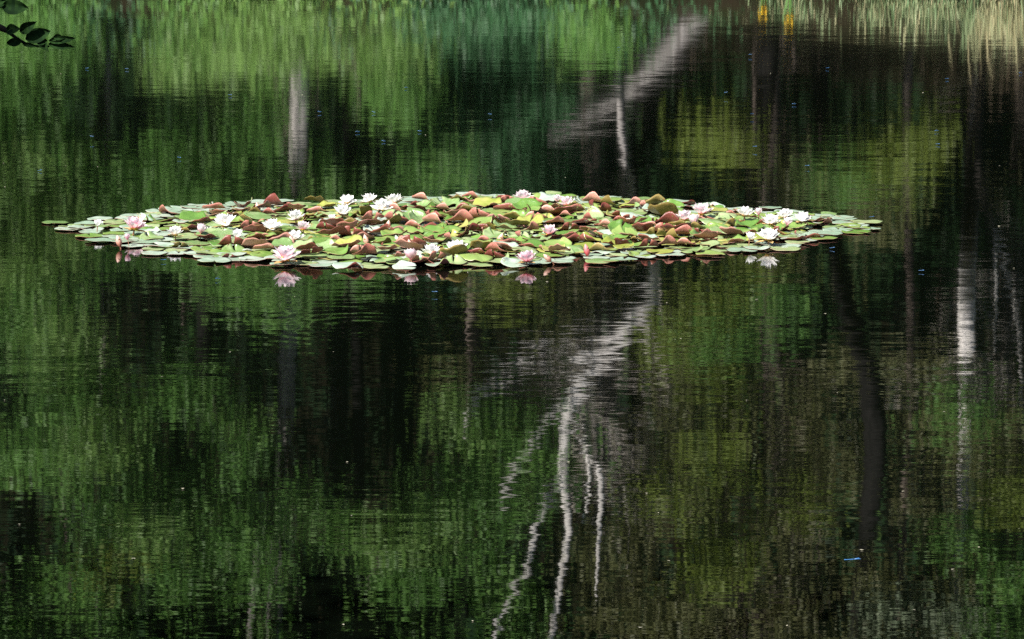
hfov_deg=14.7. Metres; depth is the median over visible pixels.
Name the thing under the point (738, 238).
water lily leaf
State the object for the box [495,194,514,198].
water lily leaf
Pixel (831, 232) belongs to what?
water lily leaf
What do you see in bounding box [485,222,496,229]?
water lily leaf
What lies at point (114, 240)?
water lily leaf
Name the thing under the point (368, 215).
water lily leaf
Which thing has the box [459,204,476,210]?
water lily leaf
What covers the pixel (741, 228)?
water lily leaf
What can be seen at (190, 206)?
water lily leaf
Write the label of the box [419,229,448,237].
water lily leaf
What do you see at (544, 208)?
water lily leaf
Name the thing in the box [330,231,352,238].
water lily leaf
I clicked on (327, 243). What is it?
water lily leaf
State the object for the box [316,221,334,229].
water lily leaf
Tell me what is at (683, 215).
water lily flower
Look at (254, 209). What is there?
water lily leaf
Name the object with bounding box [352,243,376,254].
water lily leaf
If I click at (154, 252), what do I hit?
water lily leaf
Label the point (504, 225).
water lily leaf
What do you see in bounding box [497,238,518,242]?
water lily leaf
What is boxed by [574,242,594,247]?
water lily leaf
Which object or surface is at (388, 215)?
water lily leaf
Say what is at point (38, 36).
overhanging tree
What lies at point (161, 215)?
water lily leaf
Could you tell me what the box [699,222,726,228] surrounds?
water lily leaf
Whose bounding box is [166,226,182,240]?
water lily flower
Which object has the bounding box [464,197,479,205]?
water lily leaf
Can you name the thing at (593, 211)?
water lily leaf
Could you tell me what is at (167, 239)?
water lily leaf
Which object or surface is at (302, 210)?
water lily leaf
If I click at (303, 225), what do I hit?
water lily flower
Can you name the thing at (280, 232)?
water lily leaf
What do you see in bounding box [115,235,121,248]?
water lily bud
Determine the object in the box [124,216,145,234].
water lily flower
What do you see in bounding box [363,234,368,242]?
water lily bud
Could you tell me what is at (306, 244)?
water lily leaf
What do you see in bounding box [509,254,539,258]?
water lily leaf
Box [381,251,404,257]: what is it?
water lily leaf
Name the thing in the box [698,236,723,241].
water lily leaf
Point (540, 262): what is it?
water lily leaf
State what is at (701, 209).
water lily flower
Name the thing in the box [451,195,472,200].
water lily leaf
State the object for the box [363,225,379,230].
water lily leaf
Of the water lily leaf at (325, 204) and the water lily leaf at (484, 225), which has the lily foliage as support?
the water lily leaf at (325, 204)
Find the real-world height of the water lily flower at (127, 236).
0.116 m
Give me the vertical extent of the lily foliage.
0.117 m
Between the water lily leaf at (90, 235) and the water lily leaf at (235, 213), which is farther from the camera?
the water lily leaf at (235, 213)
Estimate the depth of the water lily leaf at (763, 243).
23.46 m
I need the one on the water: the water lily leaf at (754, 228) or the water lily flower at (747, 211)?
the water lily flower at (747, 211)
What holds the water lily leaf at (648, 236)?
on the lily foliage
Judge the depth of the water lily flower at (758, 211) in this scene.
24.61 m
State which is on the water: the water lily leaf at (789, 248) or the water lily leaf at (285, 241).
the water lily leaf at (789, 248)
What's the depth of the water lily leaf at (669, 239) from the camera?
23.32 m
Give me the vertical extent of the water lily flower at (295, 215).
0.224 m
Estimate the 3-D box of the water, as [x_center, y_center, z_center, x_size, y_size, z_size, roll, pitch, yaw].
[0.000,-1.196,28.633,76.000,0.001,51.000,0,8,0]
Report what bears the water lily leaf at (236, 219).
on the lily foliage
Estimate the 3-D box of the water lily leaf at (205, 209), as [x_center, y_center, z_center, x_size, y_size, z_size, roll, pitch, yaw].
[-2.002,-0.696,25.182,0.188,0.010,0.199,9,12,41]
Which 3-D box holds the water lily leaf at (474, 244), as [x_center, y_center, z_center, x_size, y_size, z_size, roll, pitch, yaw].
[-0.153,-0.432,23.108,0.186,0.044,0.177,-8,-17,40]
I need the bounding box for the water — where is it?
[0,0,1023,638]
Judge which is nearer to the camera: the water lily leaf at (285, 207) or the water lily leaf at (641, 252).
the water lily leaf at (641, 252)
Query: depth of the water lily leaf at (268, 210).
24.78 m
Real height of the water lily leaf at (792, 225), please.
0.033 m
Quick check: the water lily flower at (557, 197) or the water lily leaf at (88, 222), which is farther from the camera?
the water lily flower at (557, 197)
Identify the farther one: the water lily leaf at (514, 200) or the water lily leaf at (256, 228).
the water lily leaf at (514, 200)
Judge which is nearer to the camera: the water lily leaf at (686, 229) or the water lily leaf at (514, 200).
the water lily leaf at (686, 229)
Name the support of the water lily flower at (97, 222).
on the water
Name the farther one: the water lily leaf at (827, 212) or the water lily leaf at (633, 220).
the water lily leaf at (827, 212)
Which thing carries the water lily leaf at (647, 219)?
on the lily foliage
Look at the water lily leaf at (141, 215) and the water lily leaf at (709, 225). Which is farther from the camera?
the water lily leaf at (141, 215)
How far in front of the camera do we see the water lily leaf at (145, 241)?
23.62 m
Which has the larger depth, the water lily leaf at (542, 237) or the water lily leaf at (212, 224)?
the water lily leaf at (212, 224)
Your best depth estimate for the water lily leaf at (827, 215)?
24.89 m
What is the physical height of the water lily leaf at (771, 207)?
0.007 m
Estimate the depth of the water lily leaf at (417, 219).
24.37 m
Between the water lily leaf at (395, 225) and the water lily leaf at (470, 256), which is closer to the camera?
the water lily leaf at (470, 256)
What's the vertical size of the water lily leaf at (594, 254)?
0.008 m
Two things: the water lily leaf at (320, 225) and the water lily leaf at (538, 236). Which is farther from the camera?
the water lily leaf at (320, 225)
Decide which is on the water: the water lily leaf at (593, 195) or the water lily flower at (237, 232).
the water lily flower at (237, 232)
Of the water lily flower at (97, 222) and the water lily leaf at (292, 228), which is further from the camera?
the water lily leaf at (292, 228)
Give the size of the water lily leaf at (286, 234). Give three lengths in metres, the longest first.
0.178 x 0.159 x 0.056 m
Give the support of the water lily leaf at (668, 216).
on the lily foliage
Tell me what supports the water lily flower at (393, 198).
on the water
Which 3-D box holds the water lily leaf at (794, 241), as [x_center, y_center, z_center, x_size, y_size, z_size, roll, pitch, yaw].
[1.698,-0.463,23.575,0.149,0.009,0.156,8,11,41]
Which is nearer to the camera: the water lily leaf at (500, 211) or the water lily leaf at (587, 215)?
the water lily leaf at (587, 215)
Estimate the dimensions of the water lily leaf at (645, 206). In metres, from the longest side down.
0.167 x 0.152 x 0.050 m
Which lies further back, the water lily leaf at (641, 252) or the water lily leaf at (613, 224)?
the water lily leaf at (613, 224)
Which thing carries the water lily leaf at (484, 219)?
on the lily foliage
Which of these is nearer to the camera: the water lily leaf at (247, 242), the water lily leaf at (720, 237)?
the water lily leaf at (247, 242)
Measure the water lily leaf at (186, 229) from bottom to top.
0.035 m
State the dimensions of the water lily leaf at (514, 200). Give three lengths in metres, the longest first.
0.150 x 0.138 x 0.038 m
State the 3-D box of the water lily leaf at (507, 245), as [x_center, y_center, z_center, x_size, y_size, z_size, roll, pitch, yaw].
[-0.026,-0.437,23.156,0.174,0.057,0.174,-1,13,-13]
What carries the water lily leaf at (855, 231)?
on the water
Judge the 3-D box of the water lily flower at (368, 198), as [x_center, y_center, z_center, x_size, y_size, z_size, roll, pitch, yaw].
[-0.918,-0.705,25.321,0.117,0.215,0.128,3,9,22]
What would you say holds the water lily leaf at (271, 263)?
on the water
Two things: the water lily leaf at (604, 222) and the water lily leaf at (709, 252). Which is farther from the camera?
the water lily leaf at (604, 222)
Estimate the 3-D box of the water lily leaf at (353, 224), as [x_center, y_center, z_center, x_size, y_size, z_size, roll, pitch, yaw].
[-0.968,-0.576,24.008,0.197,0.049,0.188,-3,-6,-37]
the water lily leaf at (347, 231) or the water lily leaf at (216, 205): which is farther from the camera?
the water lily leaf at (216, 205)
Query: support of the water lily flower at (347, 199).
on the water
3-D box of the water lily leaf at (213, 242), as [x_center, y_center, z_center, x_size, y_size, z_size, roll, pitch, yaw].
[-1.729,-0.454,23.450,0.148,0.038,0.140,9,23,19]
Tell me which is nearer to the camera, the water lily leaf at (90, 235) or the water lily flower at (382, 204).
the water lily leaf at (90, 235)
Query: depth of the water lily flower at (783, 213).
24.47 m
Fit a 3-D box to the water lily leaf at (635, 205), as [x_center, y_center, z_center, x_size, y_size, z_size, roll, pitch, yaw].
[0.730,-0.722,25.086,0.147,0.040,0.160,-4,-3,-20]
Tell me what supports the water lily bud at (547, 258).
on the water
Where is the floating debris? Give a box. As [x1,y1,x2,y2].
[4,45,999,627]
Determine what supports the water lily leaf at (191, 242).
on the water
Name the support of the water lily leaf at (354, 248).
on the lily foliage
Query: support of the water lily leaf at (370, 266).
on the water
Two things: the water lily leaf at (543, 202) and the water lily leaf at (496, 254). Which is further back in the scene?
the water lily leaf at (543, 202)
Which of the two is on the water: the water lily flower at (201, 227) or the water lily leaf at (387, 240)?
the water lily flower at (201, 227)
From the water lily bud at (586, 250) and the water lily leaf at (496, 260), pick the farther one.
the water lily bud at (586, 250)
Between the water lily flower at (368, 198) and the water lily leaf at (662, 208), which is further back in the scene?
the water lily flower at (368, 198)
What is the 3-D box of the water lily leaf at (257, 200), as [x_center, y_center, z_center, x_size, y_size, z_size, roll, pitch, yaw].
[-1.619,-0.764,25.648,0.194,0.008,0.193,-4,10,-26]
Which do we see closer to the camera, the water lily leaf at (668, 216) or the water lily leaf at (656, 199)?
the water lily leaf at (668, 216)
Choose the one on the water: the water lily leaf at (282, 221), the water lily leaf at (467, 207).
the water lily leaf at (282, 221)
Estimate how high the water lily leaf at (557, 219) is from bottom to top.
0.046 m
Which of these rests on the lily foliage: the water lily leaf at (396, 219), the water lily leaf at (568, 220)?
the water lily leaf at (568, 220)
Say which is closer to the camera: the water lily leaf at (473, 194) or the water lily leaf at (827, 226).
the water lily leaf at (827, 226)
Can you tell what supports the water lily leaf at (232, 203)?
on the water
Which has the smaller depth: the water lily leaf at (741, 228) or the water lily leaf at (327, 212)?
the water lily leaf at (741, 228)
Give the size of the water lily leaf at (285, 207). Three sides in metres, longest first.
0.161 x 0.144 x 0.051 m
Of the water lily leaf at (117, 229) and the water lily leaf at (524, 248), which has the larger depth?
the water lily leaf at (117, 229)
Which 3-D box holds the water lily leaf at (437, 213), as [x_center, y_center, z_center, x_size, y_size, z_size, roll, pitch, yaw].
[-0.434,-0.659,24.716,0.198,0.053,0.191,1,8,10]
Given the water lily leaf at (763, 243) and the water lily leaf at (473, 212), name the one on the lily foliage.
the water lily leaf at (473, 212)
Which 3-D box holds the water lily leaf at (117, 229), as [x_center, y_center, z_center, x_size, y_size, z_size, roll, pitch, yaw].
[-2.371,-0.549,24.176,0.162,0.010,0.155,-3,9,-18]
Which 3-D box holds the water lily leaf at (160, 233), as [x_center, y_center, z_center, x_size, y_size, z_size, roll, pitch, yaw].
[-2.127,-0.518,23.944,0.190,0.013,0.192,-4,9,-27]
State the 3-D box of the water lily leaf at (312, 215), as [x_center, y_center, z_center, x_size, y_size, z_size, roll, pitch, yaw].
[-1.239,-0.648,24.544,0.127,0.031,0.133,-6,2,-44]
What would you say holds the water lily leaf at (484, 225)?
on the water
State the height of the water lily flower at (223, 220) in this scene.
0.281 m
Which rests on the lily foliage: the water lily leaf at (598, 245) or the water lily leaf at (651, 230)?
the water lily leaf at (598, 245)
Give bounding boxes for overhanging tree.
[0,0,74,51]
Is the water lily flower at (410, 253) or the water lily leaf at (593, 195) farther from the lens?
the water lily leaf at (593, 195)
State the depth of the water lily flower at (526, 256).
22.52 m
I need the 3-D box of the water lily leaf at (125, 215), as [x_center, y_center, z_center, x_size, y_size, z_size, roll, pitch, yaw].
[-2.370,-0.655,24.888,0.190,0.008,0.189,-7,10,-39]
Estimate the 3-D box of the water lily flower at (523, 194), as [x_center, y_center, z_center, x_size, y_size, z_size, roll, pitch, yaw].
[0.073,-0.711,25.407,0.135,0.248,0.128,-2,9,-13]
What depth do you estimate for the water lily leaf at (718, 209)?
24.93 m
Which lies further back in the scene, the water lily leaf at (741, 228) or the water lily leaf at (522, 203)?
the water lily leaf at (522, 203)
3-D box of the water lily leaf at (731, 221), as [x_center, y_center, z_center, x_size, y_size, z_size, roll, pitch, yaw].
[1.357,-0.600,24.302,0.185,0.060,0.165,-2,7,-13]
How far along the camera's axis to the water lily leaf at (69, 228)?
24.24 m
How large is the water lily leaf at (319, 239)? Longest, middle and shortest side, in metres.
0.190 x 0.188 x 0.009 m
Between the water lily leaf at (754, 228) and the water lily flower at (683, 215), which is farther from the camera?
the water lily flower at (683, 215)
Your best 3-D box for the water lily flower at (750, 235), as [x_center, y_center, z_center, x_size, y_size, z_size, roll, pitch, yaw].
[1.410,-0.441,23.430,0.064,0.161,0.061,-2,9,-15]
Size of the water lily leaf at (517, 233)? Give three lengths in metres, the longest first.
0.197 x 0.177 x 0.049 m
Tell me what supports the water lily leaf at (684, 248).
on the water
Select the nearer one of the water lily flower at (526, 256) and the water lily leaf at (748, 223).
the water lily flower at (526, 256)
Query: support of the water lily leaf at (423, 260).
on the water
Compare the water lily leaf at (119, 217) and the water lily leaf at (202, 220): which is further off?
the water lily leaf at (119, 217)
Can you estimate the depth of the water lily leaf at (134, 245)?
23.45 m
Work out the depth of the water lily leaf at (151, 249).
23.24 m
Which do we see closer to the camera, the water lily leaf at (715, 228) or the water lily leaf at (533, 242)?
the water lily leaf at (533, 242)
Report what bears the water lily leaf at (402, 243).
on the lily foliage
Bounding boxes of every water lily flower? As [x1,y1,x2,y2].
[94,219,102,230]
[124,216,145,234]
[124,234,129,244]
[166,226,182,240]
[197,223,207,240]
[213,213,237,227]
[232,228,242,236]
[262,218,282,230]
[272,245,300,265]
[285,210,303,225]
[288,230,305,241]
[295,221,311,233]
[334,204,350,217]
[338,194,355,205]
[359,193,377,204]
[370,198,392,212]
[384,193,402,203]
[404,248,417,261]
[421,244,439,254]
[447,239,466,248]
[514,190,533,197]
[515,250,536,266]
[540,224,557,239]
[552,194,561,203]
[557,195,573,206]
[676,210,693,220]
[688,214,698,222]
[690,202,712,221]
[735,206,753,220]
[746,232,756,245]
[754,208,761,218]
[756,227,779,243]
[761,213,780,225]
[776,209,792,218]
[784,217,791,228]
[794,211,810,224]
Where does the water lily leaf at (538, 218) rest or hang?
on the lily foliage
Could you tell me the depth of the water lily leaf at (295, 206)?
24.92 m
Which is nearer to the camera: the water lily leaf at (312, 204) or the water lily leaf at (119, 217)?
the water lily leaf at (119, 217)
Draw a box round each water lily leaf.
[42,220,68,223]
[54,227,77,229]
[74,220,103,224]
[75,233,103,236]
[81,227,103,230]
[85,237,112,241]
[103,231,124,234]
[110,227,129,230]
[110,239,137,242]
[115,215,137,219]
[119,213,146,216]
[122,243,143,246]
[123,213,152,220]
[130,239,162,243]
[137,212,161,214]
[142,247,163,250]
[142,251,167,254]
[145,231,170,235]
[147,214,174,217]
[149,220,179,223]
[150,237,174,240]
[170,239,198,242]
[179,211,206,219]
[181,227,205,231]
[181,240,209,245]
[182,205,204,208]
[182,208,211,210]
[188,217,210,221]
[194,232,218,237]
[201,203,229,208]
[204,223,224,227]
[208,240,224,246]
[209,212,228,220]
[209,229,233,238]
[216,252,246,256]
[225,201,253,204]
[228,211,248,215]
[230,216,250,222]
[234,198,251,207]
[239,207,260,214]
[241,224,266,232]
[241,238,267,246]
[243,232,262,237]
[247,199,264,202]
[253,243,274,248]
[263,193,283,204]
[263,207,284,214]
[264,254,296,258]
[266,229,290,234]
[266,232,294,240]
[270,262,294,264]
[271,237,292,246]
[273,203,293,211]
[277,219,292,223]
[279,226,298,229]
[287,202,307,208]
[287,209,313,216]
[290,239,323,248]
[300,229,318,233]
[301,212,321,216]
[304,196,327,201]
[304,203,318,205]
[308,237,336,243]
[311,238,337,251]
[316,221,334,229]
[316,226,344,233]
[317,201,336,206]
[317,210,341,215]
[319,218,343,225]
[326,254,355,258]
[327,199,341,202]
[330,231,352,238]
[336,220,367,228]
[336,226,368,234]
[347,245,362,252]
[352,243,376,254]
[354,218,384,225]
[358,211,383,218]
[359,244,389,253]
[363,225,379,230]
[363,264,388,268]
[370,237,391,243]
[377,213,401,223]
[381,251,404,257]
[383,211,413,220]
[391,224,408,227]
[392,238,422,250]
[392,260,415,268]
[402,208,425,221]
[408,210,433,223]
[410,234,425,240]
[413,258,427,262]
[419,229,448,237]
[420,251,445,259]
[432,211,453,218]
[435,202,456,208]
[444,232,464,240]
[450,226,468,236]
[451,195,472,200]
[457,222,481,232]
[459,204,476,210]
[459,252,492,262]
[462,191,476,198]
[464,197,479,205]
[467,214,494,226]
[469,207,497,217]
[470,240,501,248]
[472,223,487,231]
[482,194,504,197]
[483,252,508,262]
[484,249,511,257]
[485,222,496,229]
[485,242,518,252]
[487,209,509,212]
[489,212,504,216]
[493,203,521,210]
[493,219,522,229]
[493,240,519,249]
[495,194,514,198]
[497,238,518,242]
[501,195,513,202]
[505,197,522,203]
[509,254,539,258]
[512,198,542,208]
[512,246,538,254]
[515,231,544,241]
[515,235,530,243]
[517,214,544,225]
[517,239,544,246]
[527,260,550,263]
[528,196,548,204]
[531,231,555,238]
[536,204,553,212]
[539,234,563,239]
[542,216,564,222]
[555,231,581,235]
[561,218,578,222]
[569,229,586,232]
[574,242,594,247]
[576,206,603,218]
[580,253,602,255]
[582,191,600,201]
[583,212,601,219]
[589,242,617,250]
[598,219,609,224]
[600,195,620,204]
[600,197,621,200]
[607,219,632,231]
[610,256,637,259]
[611,224,637,235]
[613,243,633,248]
[618,197,641,203]
[618,202,639,208]
[618,215,647,222]
[620,212,641,218]
[620,251,651,254]
[630,215,651,222]
[632,222,653,230]
[637,232,658,239]
[642,203,648,209]
[645,194,665,204]
[645,227,666,234]
[647,202,678,215]
[655,211,678,222]
[655,252,685,255]
[658,235,676,243]
[675,224,691,234]
[677,246,710,250]
[682,200,695,204]
[696,250,724,254]
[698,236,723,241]
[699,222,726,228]
[699,240,719,246]
[707,205,727,210]
[709,225,727,231]
[718,245,742,248]
[725,218,742,225]
[726,235,747,241]
[727,247,757,251]
[732,227,748,235]
[736,219,763,228]
[739,227,760,233]
[752,239,773,244]
[759,206,781,208]
[770,246,800,250]
[774,209,803,211]
[783,222,806,228]
[785,240,809,243]
[794,230,817,236]
[808,211,836,215]
[808,229,832,231]
[813,217,831,222]
[815,214,834,216]
[818,231,842,234]
[823,225,844,227]
[832,217,858,220]
[841,229,870,233]
[859,227,880,229]
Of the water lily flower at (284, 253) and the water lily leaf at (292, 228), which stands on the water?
the water lily flower at (284, 253)
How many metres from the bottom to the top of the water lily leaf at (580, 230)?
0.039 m
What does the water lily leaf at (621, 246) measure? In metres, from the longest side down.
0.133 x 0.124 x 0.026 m
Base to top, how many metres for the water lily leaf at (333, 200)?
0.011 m
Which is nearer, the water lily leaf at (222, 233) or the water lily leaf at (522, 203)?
the water lily leaf at (222, 233)
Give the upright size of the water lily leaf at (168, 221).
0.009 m
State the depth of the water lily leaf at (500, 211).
24.80 m
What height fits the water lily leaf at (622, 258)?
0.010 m
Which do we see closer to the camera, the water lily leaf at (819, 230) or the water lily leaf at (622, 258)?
the water lily leaf at (622, 258)
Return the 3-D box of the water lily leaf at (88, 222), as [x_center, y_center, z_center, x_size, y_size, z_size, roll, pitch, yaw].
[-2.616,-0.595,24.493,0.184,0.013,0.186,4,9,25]
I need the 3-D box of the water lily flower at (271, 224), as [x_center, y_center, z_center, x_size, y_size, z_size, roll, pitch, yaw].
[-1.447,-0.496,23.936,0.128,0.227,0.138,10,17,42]
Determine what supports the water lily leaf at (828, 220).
on the lily foliage
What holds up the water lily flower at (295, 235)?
on the water
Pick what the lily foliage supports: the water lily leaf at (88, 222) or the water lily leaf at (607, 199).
the water lily leaf at (607, 199)
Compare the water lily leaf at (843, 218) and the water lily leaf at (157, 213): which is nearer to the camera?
the water lily leaf at (843, 218)
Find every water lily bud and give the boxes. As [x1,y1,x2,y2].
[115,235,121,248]
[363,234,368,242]
[543,254,554,264]
[583,244,589,256]
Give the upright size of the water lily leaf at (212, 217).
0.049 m
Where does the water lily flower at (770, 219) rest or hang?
on the water
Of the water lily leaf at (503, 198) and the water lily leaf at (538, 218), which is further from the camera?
the water lily leaf at (503, 198)
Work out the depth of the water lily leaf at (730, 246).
23.38 m
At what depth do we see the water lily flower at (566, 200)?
25.11 m
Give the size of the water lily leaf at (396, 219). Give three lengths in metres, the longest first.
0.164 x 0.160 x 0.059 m
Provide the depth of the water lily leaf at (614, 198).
25.48 m
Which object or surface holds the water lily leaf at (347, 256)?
on the lily foliage
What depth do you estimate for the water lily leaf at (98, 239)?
23.69 m
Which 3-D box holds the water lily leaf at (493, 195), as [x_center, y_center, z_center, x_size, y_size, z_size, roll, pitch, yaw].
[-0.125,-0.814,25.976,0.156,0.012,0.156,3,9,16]
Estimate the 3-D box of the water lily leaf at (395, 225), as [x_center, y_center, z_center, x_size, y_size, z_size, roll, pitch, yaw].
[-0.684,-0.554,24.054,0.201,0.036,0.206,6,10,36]
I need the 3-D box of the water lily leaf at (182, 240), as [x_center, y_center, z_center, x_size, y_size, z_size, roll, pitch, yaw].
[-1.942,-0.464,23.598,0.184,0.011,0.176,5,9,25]
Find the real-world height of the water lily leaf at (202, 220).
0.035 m
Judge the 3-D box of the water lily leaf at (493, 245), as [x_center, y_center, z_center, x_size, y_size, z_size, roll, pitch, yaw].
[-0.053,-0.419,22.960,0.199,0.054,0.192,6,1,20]
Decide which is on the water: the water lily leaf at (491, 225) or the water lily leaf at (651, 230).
the water lily leaf at (651, 230)
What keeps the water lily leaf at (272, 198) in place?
on the water
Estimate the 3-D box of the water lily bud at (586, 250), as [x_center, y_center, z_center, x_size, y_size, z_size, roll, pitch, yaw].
[0.446,-0.338,22.947,0.037,0.205,0.038,-11,6,16]
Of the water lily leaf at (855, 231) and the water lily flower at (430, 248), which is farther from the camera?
the water lily leaf at (855, 231)
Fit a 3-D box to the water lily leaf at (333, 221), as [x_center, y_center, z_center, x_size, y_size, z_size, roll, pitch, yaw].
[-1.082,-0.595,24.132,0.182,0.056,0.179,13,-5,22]
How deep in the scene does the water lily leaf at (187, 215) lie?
24.51 m
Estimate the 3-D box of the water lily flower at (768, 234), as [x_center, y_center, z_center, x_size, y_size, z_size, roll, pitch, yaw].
[1.515,-0.419,23.435,0.132,0.257,0.136,4,10,28]
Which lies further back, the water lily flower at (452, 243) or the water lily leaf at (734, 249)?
the water lily leaf at (734, 249)
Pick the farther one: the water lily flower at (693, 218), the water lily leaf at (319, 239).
the water lily flower at (693, 218)
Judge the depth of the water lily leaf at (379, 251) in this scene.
23.07 m
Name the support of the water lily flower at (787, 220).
on the water
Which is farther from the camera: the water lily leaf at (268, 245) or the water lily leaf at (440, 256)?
the water lily leaf at (268, 245)
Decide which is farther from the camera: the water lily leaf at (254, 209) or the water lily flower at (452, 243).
the water lily leaf at (254, 209)
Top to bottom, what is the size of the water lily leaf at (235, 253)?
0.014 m
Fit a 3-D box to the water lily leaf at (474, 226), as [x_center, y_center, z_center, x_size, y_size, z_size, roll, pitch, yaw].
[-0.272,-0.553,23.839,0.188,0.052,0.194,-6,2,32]
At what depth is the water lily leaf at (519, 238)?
23.47 m
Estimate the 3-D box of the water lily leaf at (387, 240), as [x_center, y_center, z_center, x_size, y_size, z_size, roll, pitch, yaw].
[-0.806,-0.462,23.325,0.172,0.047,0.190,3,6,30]
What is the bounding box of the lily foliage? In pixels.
[57,191,881,268]
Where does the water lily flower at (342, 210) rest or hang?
on the water
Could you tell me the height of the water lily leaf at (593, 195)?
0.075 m
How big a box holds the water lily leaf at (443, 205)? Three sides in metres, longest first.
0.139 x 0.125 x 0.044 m
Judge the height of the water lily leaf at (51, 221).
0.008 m
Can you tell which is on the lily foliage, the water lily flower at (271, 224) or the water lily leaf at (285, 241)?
the water lily leaf at (285, 241)
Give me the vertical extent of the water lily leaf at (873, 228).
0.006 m
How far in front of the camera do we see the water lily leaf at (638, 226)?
23.90 m
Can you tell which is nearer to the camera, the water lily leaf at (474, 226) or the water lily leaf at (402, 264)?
the water lily leaf at (402, 264)
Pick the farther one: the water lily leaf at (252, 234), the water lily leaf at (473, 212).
the water lily leaf at (473, 212)
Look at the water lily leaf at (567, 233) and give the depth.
23.75 m
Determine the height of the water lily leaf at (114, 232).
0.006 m
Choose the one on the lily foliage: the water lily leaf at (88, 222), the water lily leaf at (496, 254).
the water lily leaf at (496, 254)
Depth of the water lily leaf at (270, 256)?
22.90 m
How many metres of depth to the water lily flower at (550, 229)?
23.63 m
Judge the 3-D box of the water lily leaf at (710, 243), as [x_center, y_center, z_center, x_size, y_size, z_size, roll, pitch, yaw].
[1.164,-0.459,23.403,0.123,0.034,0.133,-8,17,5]
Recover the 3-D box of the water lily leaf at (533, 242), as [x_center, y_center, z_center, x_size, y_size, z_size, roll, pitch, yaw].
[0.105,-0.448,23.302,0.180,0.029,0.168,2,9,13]
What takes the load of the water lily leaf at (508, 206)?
on the lily foliage
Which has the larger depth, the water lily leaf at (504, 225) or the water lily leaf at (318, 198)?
the water lily leaf at (318, 198)
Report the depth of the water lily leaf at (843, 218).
24.72 m
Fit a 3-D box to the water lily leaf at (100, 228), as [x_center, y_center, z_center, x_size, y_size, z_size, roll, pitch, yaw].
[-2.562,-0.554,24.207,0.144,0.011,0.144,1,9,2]
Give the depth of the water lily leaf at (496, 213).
24.71 m
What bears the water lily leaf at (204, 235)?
on the lily foliage
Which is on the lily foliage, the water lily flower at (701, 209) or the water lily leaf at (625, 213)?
the water lily leaf at (625, 213)
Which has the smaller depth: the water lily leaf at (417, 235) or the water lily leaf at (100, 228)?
the water lily leaf at (417, 235)
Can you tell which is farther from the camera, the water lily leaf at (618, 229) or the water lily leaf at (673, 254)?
the water lily leaf at (618, 229)
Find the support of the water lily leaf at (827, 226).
on the water
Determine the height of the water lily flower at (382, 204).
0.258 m
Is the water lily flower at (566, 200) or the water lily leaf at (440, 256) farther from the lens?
the water lily flower at (566, 200)
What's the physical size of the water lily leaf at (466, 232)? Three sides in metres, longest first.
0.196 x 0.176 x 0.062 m
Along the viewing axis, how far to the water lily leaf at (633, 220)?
24.21 m
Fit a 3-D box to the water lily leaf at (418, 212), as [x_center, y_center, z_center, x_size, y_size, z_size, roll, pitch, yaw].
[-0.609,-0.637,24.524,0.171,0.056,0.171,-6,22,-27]
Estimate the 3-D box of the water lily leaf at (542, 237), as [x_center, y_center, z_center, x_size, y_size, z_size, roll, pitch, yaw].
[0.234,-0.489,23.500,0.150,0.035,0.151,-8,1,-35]
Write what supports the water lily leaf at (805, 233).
on the lily foliage
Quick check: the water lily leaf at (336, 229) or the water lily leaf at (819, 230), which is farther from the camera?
the water lily leaf at (819, 230)
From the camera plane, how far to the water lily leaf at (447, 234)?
23.46 m
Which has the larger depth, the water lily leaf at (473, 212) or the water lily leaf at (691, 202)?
the water lily leaf at (691, 202)
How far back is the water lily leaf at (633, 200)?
25.22 m
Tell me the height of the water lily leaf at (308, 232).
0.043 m
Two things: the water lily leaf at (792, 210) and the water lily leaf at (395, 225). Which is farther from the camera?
the water lily leaf at (792, 210)
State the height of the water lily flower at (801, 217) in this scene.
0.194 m
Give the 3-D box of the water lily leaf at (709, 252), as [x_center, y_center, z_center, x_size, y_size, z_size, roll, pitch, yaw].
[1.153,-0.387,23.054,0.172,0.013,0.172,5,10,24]
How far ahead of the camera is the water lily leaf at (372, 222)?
24.14 m
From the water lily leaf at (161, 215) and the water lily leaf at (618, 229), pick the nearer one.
the water lily leaf at (618, 229)
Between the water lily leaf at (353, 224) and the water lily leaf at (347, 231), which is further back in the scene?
the water lily leaf at (353, 224)
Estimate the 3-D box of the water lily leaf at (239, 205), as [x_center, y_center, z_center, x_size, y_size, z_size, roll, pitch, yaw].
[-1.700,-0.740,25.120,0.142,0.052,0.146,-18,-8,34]

